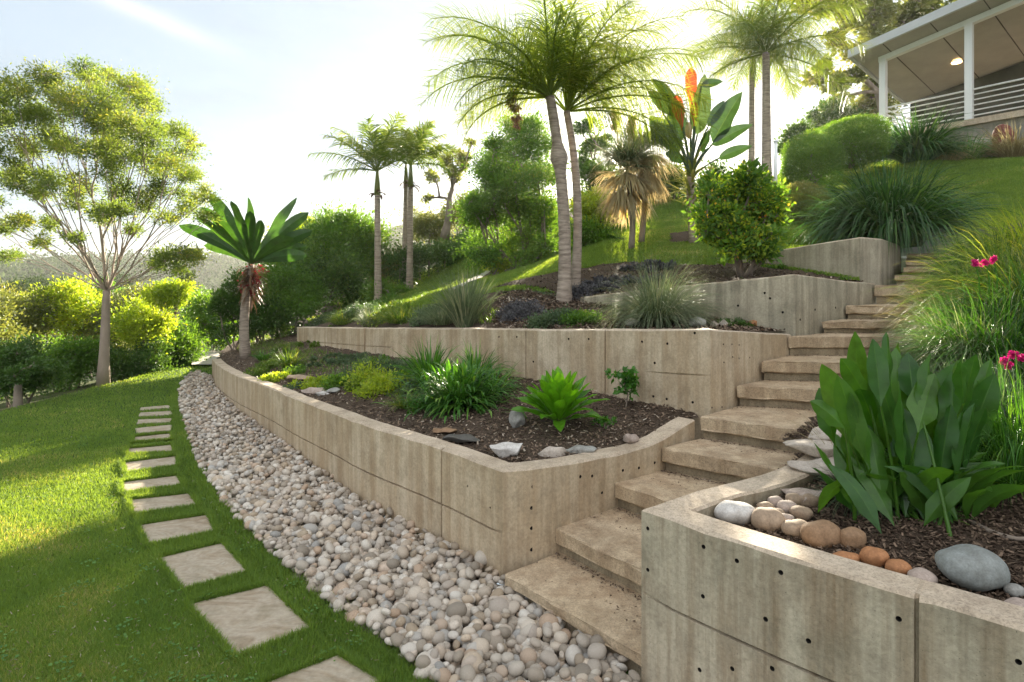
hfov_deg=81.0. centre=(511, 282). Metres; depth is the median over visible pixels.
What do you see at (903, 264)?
ground
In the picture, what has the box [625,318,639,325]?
rock
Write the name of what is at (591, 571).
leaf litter
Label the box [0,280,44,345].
bush
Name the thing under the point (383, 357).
ground cover
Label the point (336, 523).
pebble
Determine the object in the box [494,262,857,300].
mulch patch
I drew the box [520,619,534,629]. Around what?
pebble
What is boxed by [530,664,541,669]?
pebble
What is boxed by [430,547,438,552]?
pebble
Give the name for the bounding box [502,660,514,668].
pebble
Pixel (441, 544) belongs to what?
pebble
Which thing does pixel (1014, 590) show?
round stone
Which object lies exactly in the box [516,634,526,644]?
pebble
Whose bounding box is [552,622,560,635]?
pebble
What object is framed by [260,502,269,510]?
pebble
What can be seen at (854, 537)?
round stone
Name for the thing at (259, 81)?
sky
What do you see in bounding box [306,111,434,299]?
slim palm
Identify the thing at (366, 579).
pebble
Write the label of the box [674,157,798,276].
flowering shrub
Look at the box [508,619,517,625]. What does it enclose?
pebble
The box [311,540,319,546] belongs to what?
pebble
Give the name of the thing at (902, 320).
ornamental grass
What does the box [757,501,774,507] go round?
round stone
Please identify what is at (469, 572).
pebble
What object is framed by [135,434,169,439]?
stepping stone
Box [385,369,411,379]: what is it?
ground cover
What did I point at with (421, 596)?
pebble
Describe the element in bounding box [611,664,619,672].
pebble
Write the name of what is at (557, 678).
pebble
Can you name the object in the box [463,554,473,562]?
pebble
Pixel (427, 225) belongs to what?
bush
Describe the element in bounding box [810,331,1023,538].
broad leaf plant
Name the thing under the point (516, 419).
rock
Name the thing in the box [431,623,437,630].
pebble
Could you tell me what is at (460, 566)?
pebble
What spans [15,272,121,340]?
bush
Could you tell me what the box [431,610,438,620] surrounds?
pebble
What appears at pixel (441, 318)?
ornamental grass
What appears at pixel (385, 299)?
ground cover
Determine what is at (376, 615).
pebble
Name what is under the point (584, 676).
pebble
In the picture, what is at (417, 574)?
pebble
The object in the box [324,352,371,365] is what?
ground cover
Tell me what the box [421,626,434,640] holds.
pebble
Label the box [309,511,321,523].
pebble
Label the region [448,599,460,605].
pebble
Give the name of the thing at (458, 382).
foliage plant
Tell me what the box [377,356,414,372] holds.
ground cover
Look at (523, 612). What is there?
pebble
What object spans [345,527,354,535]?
pebble
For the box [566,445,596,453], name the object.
rock
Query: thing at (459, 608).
pebble
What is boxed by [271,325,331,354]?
ground cover
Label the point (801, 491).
flat stone
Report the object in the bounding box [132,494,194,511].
stepping stone
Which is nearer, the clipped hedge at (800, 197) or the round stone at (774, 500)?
the round stone at (774, 500)
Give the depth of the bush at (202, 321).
13.97 m
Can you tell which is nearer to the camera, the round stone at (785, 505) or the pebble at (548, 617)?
the round stone at (785, 505)
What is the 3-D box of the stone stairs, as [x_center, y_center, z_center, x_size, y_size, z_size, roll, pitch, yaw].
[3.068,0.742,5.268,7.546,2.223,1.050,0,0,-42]
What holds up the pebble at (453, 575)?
on the pebble field
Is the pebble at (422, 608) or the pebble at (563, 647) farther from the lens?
the pebble at (422, 608)
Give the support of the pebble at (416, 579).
on the pebble field
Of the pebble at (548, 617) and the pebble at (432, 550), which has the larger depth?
the pebble at (432, 550)
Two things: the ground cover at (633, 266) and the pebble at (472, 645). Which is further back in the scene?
the ground cover at (633, 266)
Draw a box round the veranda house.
[848,0,1023,257]
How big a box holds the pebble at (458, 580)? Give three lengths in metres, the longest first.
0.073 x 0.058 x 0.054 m
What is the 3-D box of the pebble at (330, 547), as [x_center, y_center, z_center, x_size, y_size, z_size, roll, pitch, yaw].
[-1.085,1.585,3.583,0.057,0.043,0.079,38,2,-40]
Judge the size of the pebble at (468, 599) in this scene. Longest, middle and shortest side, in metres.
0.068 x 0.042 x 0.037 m
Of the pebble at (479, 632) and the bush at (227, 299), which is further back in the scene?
the bush at (227, 299)
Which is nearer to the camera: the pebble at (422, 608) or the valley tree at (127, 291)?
the pebble at (422, 608)
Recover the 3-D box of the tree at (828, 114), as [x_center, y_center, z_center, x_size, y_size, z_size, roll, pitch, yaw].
[9.371,-4.588,17.008,2.239,1.599,1.921,0,0,0]
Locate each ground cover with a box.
[243,367,269,376]
[244,356,280,372]
[257,369,291,382]
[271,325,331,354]
[278,363,306,374]
[281,381,305,389]
[284,351,346,368]
[286,374,330,389]
[308,309,341,326]
[316,370,353,390]
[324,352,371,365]
[339,359,396,393]
[340,299,381,319]
[342,378,365,391]
[350,369,414,401]
[351,354,389,369]
[357,297,417,326]
[362,292,399,306]
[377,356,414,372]
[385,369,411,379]
[385,377,423,396]
[404,391,442,413]
[405,299,451,327]
[489,296,546,323]
[522,303,577,328]
[554,308,605,328]
[572,278,607,302]
[581,273,667,290]
[590,415,616,428]
[618,259,675,271]
[717,317,755,327]
[761,263,791,268]
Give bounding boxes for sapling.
[604,366,639,407]
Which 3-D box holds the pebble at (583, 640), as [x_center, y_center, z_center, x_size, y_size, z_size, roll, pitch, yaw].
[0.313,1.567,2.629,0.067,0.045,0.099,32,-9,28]
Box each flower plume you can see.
[610,109,621,173]
[626,115,637,142]
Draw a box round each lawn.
[0,364,628,681]
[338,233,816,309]
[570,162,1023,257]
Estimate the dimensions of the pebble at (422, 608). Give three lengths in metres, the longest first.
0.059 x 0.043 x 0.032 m
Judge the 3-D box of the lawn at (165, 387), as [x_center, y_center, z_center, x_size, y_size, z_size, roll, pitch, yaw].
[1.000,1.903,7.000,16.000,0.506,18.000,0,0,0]
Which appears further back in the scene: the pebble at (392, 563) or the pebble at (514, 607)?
the pebble at (392, 563)
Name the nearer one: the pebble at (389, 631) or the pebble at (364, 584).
the pebble at (389, 631)
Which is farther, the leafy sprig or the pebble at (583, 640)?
the leafy sprig
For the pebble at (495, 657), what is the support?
on the pebble field
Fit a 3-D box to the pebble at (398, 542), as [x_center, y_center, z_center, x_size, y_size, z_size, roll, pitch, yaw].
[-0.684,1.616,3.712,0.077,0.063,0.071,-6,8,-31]
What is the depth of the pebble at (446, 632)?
2.72 m
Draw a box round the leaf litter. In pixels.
[536,318,912,628]
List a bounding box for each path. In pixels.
[192,351,219,363]
[454,270,489,288]
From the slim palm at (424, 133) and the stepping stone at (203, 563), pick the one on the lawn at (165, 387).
the stepping stone at (203, 563)
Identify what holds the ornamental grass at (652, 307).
on the terrace bed at (486, 324)
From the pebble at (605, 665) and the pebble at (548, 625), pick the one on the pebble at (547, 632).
the pebble at (548, 625)
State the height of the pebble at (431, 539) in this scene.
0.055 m
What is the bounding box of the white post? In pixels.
[773,140,777,185]
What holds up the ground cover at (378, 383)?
on the garden bed at (629, 413)
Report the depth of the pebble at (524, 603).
2.97 m
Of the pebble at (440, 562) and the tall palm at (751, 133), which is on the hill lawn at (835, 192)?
the tall palm at (751, 133)
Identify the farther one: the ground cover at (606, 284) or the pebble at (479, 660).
the ground cover at (606, 284)
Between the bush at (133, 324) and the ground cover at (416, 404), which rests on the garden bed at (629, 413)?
the ground cover at (416, 404)
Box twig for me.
[968,519,1023,540]
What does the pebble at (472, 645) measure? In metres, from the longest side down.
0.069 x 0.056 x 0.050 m
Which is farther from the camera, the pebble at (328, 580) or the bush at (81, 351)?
the bush at (81, 351)
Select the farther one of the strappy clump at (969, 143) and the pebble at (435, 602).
the strappy clump at (969, 143)
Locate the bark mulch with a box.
[220,261,1023,600]
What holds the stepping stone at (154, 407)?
on the lawn at (165, 387)
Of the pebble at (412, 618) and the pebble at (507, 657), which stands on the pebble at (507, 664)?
the pebble at (507, 657)
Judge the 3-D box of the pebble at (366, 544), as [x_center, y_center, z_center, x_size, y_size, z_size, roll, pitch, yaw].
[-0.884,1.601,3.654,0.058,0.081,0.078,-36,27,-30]
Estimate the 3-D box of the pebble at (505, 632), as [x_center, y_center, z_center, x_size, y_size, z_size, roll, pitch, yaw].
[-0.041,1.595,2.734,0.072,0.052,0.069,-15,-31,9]
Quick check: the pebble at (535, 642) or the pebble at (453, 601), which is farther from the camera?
the pebble at (453, 601)
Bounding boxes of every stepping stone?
[124,476,179,489]
[125,456,175,470]
[129,445,171,452]
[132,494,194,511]
[135,425,171,432]
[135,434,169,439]
[137,418,171,424]
[139,411,171,416]
[140,405,168,410]
[142,515,212,541]
[161,543,244,586]
[191,586,308,653]
[271,656,376,681]
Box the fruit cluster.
[505,85,541,130]
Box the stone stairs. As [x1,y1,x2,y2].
[505,253,957,681]
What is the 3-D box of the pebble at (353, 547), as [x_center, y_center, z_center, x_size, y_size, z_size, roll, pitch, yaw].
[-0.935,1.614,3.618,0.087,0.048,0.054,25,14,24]
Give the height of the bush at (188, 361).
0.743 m
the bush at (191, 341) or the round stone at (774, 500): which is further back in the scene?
the bush at (191, 341)
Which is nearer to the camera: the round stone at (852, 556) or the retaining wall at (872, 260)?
the round stone at (852, 556)
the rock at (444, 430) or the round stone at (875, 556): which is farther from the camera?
the rock at (444, 430)
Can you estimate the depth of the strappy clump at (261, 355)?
8.86 m
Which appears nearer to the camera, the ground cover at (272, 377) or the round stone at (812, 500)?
the round stone at (812, 500)
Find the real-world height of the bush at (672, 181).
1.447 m
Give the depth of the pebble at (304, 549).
3.54 m
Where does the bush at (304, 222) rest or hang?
on the hillside ground at (90, 384)
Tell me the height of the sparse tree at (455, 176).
2.931 m
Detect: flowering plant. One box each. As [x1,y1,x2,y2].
[971,255,997,323]
[998,350,1023,392]
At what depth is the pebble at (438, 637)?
2.69 m
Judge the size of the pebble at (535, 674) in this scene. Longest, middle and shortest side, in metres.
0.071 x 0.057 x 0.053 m
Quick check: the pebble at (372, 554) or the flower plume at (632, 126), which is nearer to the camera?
the pebble at (372, 554)
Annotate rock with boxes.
[287,374,309,379]
[301,387,324,394]
[316,391,328,395]
[325,387,340,392]
[433,427,456,432]
[442,434,479,442]
[489,442,522,457]
[509,411,524,427]
[538,446,565,456]
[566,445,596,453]
[623,433,638,442]
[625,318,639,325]
[689,316,705,326]
[718,319,728,325]
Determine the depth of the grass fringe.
3.46 m
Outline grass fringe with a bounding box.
[113,385,436,681]
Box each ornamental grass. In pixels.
[320,309,356,326]
[353,307,384,325]
[371,304,416,324]
[410,300,452,325]
[421,267,507,327]
[580,249,742,328]
[860,272,993,342]
[882,217,1023,330]
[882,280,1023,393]
[900,211,1023,292]
[901,254,1023,369]
[912,348,1023,426]
[924,189,1023,279]
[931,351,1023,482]
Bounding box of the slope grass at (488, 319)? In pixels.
[308,288,498,324]
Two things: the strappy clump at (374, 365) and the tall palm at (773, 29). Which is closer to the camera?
the strappy clump at (374, 365)
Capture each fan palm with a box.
[584,129,668,248]
[606,116,683,241]
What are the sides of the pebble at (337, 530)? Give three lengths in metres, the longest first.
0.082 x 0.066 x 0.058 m
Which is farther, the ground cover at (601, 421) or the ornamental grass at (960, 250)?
the ornamental grass at (960, 250)
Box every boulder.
[972,138,992,157]
[991,124,1013,156]
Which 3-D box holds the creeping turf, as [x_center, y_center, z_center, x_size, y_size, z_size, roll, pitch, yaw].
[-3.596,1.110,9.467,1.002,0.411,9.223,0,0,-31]
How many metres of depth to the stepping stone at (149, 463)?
5.44 m
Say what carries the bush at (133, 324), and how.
on the hillside ground at (90, 384)
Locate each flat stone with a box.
[781,488,821,501]
[783,439,832,457]
[787,458,835,478]
[808,426,840,440]
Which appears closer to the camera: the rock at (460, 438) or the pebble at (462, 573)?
the pebble at (462, 573)
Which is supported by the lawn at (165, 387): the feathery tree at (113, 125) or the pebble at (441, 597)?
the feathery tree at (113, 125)
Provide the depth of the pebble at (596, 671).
2.46 m
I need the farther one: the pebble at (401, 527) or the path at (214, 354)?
the path at (214, 354)
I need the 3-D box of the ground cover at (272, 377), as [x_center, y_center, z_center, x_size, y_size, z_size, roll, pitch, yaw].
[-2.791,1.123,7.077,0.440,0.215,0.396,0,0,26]
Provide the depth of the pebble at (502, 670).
2.46 m
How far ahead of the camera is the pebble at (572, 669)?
2.46 m
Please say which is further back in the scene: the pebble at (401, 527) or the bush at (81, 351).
the bush at (81, 351)
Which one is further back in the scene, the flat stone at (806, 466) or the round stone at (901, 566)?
the flat stone at (806, 466)
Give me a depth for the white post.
9.77 m
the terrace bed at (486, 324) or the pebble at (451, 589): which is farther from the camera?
the terrace bed at (486, 324)
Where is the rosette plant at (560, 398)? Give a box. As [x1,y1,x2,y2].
[511,366,610,431]
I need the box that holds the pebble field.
[177,370,638,681]
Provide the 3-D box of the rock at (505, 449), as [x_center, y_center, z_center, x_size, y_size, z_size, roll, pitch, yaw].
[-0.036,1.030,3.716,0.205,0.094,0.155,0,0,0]
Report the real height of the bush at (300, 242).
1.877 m
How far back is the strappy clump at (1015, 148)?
10.87 m
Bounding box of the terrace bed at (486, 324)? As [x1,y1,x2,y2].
[294,290,782,331]
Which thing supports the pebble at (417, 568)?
on the pebble
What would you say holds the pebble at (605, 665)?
on the pebble field
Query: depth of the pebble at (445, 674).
2.42 m
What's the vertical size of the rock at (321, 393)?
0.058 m
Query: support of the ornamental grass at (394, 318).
on the terrace bed at (486, 324)
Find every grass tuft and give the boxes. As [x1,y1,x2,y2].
[771,404,832,449]
[797,453,915,524]
[911,509,978,524]
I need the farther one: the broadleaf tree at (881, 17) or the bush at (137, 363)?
the broadleaf tree at (881, 17)
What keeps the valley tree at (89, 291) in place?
on the hillside ground at (90, 384)
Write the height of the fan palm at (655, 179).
2.095 m
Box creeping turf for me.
[237,333,384,374]
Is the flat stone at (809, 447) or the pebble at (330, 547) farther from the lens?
the pebble at (330, 547)
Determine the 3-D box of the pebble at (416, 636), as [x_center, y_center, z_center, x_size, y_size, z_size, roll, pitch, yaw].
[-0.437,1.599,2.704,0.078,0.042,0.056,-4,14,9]
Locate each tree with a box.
[0,48,227,387]
[0,276,43,295]
[0,342,54,409]
[15,273,60,292]
[16,272,83,291]
[47,274,101,311]
[83,275,128,304]
[88,272,140,299]
[98,273,162,312]
[137,279,182,316]
[172,282,212,320]
[179,194,311,358]
[419,137,476,239]
[773,117,821,156]
[774,0,943,118]
[799,92,878,133]
[850,83,907,121]
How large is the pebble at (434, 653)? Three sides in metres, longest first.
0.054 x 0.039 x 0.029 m
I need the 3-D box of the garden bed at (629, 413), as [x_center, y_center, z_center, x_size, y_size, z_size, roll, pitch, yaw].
[-2.955,1.123,8.819,2.199,0.491,12.478,0,0,-34]
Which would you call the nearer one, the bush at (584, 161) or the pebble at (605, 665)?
the pebble at (605, 665)
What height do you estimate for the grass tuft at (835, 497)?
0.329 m
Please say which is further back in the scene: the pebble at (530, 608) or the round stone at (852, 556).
the pebble at (530, 608)
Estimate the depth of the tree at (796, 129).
15.89 m
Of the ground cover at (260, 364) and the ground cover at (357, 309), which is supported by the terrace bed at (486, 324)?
the ground cover at (357, 309)
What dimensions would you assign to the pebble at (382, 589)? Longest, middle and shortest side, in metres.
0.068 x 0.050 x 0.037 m
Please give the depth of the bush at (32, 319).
12.87 m
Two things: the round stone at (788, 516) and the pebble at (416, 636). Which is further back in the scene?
the pebble at (416, 636)
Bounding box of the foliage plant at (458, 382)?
[371,358,526,423]
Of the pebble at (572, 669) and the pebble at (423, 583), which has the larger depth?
the pebble at (423, 583)
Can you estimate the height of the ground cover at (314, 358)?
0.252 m
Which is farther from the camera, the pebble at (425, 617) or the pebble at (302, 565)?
the pebble at (302, 565)
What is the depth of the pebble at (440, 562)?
3.37 m
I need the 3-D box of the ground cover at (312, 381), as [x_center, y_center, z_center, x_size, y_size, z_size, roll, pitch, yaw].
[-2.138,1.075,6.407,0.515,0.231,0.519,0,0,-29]
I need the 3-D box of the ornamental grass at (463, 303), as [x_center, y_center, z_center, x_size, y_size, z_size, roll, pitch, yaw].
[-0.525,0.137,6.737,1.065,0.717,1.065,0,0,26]
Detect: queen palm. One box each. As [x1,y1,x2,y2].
[404,0,667,302]
[448,0,720,290]
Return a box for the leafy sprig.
[940,0,956,7]
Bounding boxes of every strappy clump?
[251,349,274,360]
[263,346,309,367]
[326,361,361,380]
[350,348,389,371]
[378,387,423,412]
[381,334,463,389]
[438,337,518,381]
[466,358,525,397]
[786,148,1018,256]
[863,103,996,168]
[932,138,981,160]
[938,132,994,157]
[948,128,1005,159]
[966,116,1023,157]
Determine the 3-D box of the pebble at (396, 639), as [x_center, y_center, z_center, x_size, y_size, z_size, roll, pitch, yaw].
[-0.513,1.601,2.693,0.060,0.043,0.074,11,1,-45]
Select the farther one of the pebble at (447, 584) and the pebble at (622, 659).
the pebble at (447, 584)
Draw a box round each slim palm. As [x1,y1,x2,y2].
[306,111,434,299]
[370,116,459,288]
[371,118,451,284]
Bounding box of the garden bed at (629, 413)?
[216,328,698,462]
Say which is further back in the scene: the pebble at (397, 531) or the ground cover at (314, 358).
the ground cover at (314, 358)
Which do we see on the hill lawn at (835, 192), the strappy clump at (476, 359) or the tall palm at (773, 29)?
the tall palm at (773, 29)
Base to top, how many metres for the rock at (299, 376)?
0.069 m
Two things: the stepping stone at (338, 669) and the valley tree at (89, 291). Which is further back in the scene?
the valley tree at (89, 291)
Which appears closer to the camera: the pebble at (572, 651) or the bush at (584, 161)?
the pebble at (572, 651)
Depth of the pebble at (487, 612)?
2.90 m
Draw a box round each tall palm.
[675,0,876,180]
[691,0,817,160]
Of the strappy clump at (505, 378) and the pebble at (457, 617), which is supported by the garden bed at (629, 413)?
the strappy clump at (505, 378)
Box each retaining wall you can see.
[212,359,694,581]
[297,327,790,439]
[580,274,875,335]
[641,427,1023,681]
[742,237,900,296]
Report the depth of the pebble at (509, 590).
3.08 m
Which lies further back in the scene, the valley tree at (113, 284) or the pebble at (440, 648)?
the valley tree at (113, 284)
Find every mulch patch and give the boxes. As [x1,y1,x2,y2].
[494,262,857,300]
[570,213,621,222]
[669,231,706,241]
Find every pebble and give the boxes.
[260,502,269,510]
[296,499,306,509]
[296,545,308,556]
[296,560,308,569]
[301,496,311,500]
[303,523,317,533]
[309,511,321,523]
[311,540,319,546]
[318,557,329,566]
[320,517,333,527]
[320,592,331,598]
[322,498,334,505]
[323,577,333,585]
[325,542,334,553]
[328,520,340,526]
[328,524,335,531]
[330,559,340,567]
[333,568,343,575]
[335,528,345,532]
[337,487,346,494]
[344,504,355,511]
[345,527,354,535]
[351,546,362,551]
[352,573,362,580]
[353,508,363,516]
[357,577,369,583]
[358,580,369,588]
[361,539,371,550]
[362,552,376,561]
[366,609,386,627]
[368,584,377,590]
[376,535,384,546]
[377,584,389,594]
[379,552,391,560]
[379,574,390,584]
[384,626,394,635]
[386,558,399,568]
[390,608,400,617]
[390,633,404,646]
[391,616,410,628]
[392,529,401,538]
[394,516,402,523]
[396,523,405,530]
[396,538,402,545]
[396,603,408,614]
[397,546,408,558]
[400,539,411,545]
[401,642,416,655]
[402,577,412,583]
[405,622,418,632]
[406,581,412,587]
[408,586,421,601]
[409,554,422,562]
[410,616,416,622]
[411,609,419,615]
[411,632,422,640]
[412,572,422,576]
[413,564,422,572]
[413,575,423,584]
[416,592,430,600]
[416,639,426,652]
[416,651,427,658]
[416,655,430,668]
[418,578,428,588]
[419,606,427,610]
[421,613,429,619]
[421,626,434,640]
[423,553,437,563]
[424,543,433,548]
[425,535,436,543]
[428,596,442,610]
[428,648,439,663]
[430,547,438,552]
[430,648,438,658]
[430,668,438,676]
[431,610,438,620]
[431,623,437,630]
[432,631,444,645]
[433,670,440,680]
[434,661,444,667]
[435,618,447,630]
[435,644,445,659]
[436,561,444,569]
[436,594,443,600]
[436,611,445,619]
[438,541,447,549]
[438,548,446,556]
[438,667,450,681]
[440,629,450,642]
[442,580,453,588]
[444,651,454,662]
[445,562,452,568]
[446,601,466,616]
[447,568,456,572]
[447,586,458,597]
[448,572,458,578]
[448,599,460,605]
[448,631,458,639]
[448,674,459,681]
[449,591,461,599]
[449,615,462,624]
[451,541,458,549]
[453,639,460,649]
[453,650,463,662]
[455,668,460,675]
[456,577,464,585]
[457,563,466,570]
[458,579,470,591]
[459,568,468,579]
[460,551,469,558]
[460,664,475,680]
[461,649,476,663]
[461,655,476,667]
[462,595,473,603]
[462,627,475,634]
[462,651,483,673]
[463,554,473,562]
[465,567,473,578]
[466,642,476,649]
[469,561,479,570]
[470,582,477,589]
[470,633,477,642]
[472,623,481,631]
[473,638,489,652]
[473,675,483,681]
[474,550,486,565]
[476,630,485,637]
[476,650,483,657]
[477,586,490,598]
[481,631,490,642]
[482,624,492,630]
[484,608,490,617]
[486,672,502,681]
[488,597,508,612]
[489,630,503,650]
[490,588,503,595]
[490,611,501,622]
[490,653,501,665]
[492,613,506,629]
[492,629,500,635]
[496,643,507,653]
[496,665,507,677]
[497,627,510,638]
[498,624,512,633]
[501,652,513,663]
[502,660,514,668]
[504,586,515,594]
[507,639,516,648]
[508,600,519,614]
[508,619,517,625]
[508,660,524,676]
[511,594,523,602]
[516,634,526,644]
[517,616,530,625]
[518,609,530,617]
[519,623,532,637]
[519,648,537,664]
[520,600,528,607]
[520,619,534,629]
[526,604,533,613]
[527,667,543,681]
[528,624,537,637]
[530,637,540,647]
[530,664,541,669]
[533,608,542,617]
[539,613,558,627]
[540,650,557,666]
[542,622,552,629]
[543,627,552,637]
[550,641,560,652]
[550,676,560,681]
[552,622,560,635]
[554,631,568,643]
[559,644,568,654]
[559,667,570,678]
[561,628,570,641]
[565,644,582,666]
[567,666,574,676]
[569,638,577,645]
[571,630,578,637]
[573,663,591,677]
[574,653,584,664]
[575,673,587,681]
[576,633,589,648]
[587,634,606,648]
[587,642,606,659]
[587,658,601,674]
[588,673,596,680]
[591,669,600,675]
[600,660,609,675]
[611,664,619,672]
[612,670,626,679]
[612,675,620,681]
[616,663,627,671]
[618,655,628,662]
[628,670,640,680]
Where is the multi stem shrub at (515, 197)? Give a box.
[441,106,579,275]
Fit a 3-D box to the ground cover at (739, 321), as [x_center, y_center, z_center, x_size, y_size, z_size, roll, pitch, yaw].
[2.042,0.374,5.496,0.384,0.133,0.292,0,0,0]
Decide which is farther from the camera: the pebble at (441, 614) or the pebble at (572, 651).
the pebble at (441, 614)
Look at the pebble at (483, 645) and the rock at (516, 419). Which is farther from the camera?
the rock at (516, 419)
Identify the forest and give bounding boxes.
[0,246,270,394]
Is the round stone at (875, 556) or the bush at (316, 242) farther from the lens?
the bush at (316, 242)
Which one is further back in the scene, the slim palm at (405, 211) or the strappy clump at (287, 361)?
the slim palm at (405, 211)
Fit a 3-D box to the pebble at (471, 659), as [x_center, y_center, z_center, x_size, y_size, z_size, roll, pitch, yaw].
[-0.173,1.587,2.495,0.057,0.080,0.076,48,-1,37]
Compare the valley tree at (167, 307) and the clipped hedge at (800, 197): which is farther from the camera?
the valley tree at (167, 307)
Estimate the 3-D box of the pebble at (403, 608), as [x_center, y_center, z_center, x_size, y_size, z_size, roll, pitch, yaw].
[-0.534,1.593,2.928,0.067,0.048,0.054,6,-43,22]
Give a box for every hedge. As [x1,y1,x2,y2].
[381,224,502,285]
[777,128,847,192]
[783,180,834,223]
[814,113,894,170]
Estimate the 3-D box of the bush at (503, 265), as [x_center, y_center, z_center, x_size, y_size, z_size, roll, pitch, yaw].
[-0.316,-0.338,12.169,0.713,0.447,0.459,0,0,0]
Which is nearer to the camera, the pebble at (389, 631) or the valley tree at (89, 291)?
the pebble at (389, 631)
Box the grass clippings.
[0,381,396,681]
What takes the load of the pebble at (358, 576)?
on the pebble field
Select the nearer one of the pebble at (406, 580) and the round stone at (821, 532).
the round stone at (821, 532)
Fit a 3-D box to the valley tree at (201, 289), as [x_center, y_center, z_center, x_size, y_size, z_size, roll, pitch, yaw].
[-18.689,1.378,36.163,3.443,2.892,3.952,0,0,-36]
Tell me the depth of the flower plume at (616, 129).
9.29 m
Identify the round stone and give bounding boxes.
[714,500,754,524]
[751,507,785,531]
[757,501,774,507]
[767,496,782,507]
[776,500,796,513]
[781,519,805,536]
[782,513,794,519]
[785,493,799,504]
[789,505,812,520]
[799,493,818,507]
[800,519,840,548]
[833,551,859,561]
[840,526,866,549]
[859,546,889,567]
[885,559,911,574]
[907,567,937,582]
[934,544,1010,591]
[1003,583,1023,596]
[1004,597,1023,606]
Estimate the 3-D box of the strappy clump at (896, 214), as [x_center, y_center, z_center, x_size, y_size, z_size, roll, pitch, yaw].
[4.874,-0.964,7.708,2.714,1.570,2.667,0,0,0]
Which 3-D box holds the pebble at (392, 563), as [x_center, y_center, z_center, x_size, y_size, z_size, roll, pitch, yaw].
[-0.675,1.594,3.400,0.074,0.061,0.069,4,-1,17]
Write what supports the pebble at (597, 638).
on the pebble field
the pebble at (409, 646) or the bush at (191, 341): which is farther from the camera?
the bush at (191, 341)
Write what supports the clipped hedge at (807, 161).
on the hill lawn at (835, 192)
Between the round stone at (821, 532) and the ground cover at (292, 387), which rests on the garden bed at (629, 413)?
the ground cover at (292, 387)
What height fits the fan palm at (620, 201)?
1.826 m
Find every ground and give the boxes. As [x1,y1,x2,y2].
[0,156,1022,410]
[36,238,905,390]
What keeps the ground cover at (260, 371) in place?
on the garden bed at (629, 413)
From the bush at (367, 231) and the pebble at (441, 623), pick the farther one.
the bush at (367, 231)
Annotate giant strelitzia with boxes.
[649,68,752,243]
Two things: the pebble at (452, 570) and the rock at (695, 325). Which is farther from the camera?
the rock at (695, 325)
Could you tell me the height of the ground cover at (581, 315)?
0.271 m
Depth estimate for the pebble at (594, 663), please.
2.49 m
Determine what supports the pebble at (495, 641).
on the pebble field
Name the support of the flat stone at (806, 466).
on the retaining wall at (722, 601)
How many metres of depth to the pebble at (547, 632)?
2.70 m
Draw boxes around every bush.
[0,275,73,349]
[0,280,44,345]
[0,329,85,407]
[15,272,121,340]
[25,324,120,394]
[61,289,133,377]
[87,333,188,381]
[93,287,197,353]
[123,277,200,317]
[148,317,216,363]
[164,350,206,369]
[175,284,238,354]
[194,266,259,350]
[225,287,300,342]
[233,253,342,333]
[245,203,373,307]
[262,224,315,268]
[268,243,373,316]
[297,210,315,229]
[303,198,402,287]
[306,199,372,244]
[357,271,415,300]
[360,240,413,283]
[385,198,461,247]
[432,185,493,234]
[481,257,509,276]
[557,214,625,248]
[566,115,618,198]
[569,184,627,229]
[647,163,698,204]
[685,158,739,204]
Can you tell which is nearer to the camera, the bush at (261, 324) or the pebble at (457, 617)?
the pebble at (457, 617)
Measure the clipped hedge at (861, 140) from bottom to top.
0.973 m
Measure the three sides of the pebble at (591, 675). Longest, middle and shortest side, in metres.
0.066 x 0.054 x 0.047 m
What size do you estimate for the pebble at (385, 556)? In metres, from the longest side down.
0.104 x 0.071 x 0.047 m
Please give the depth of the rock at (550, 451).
3.64 m

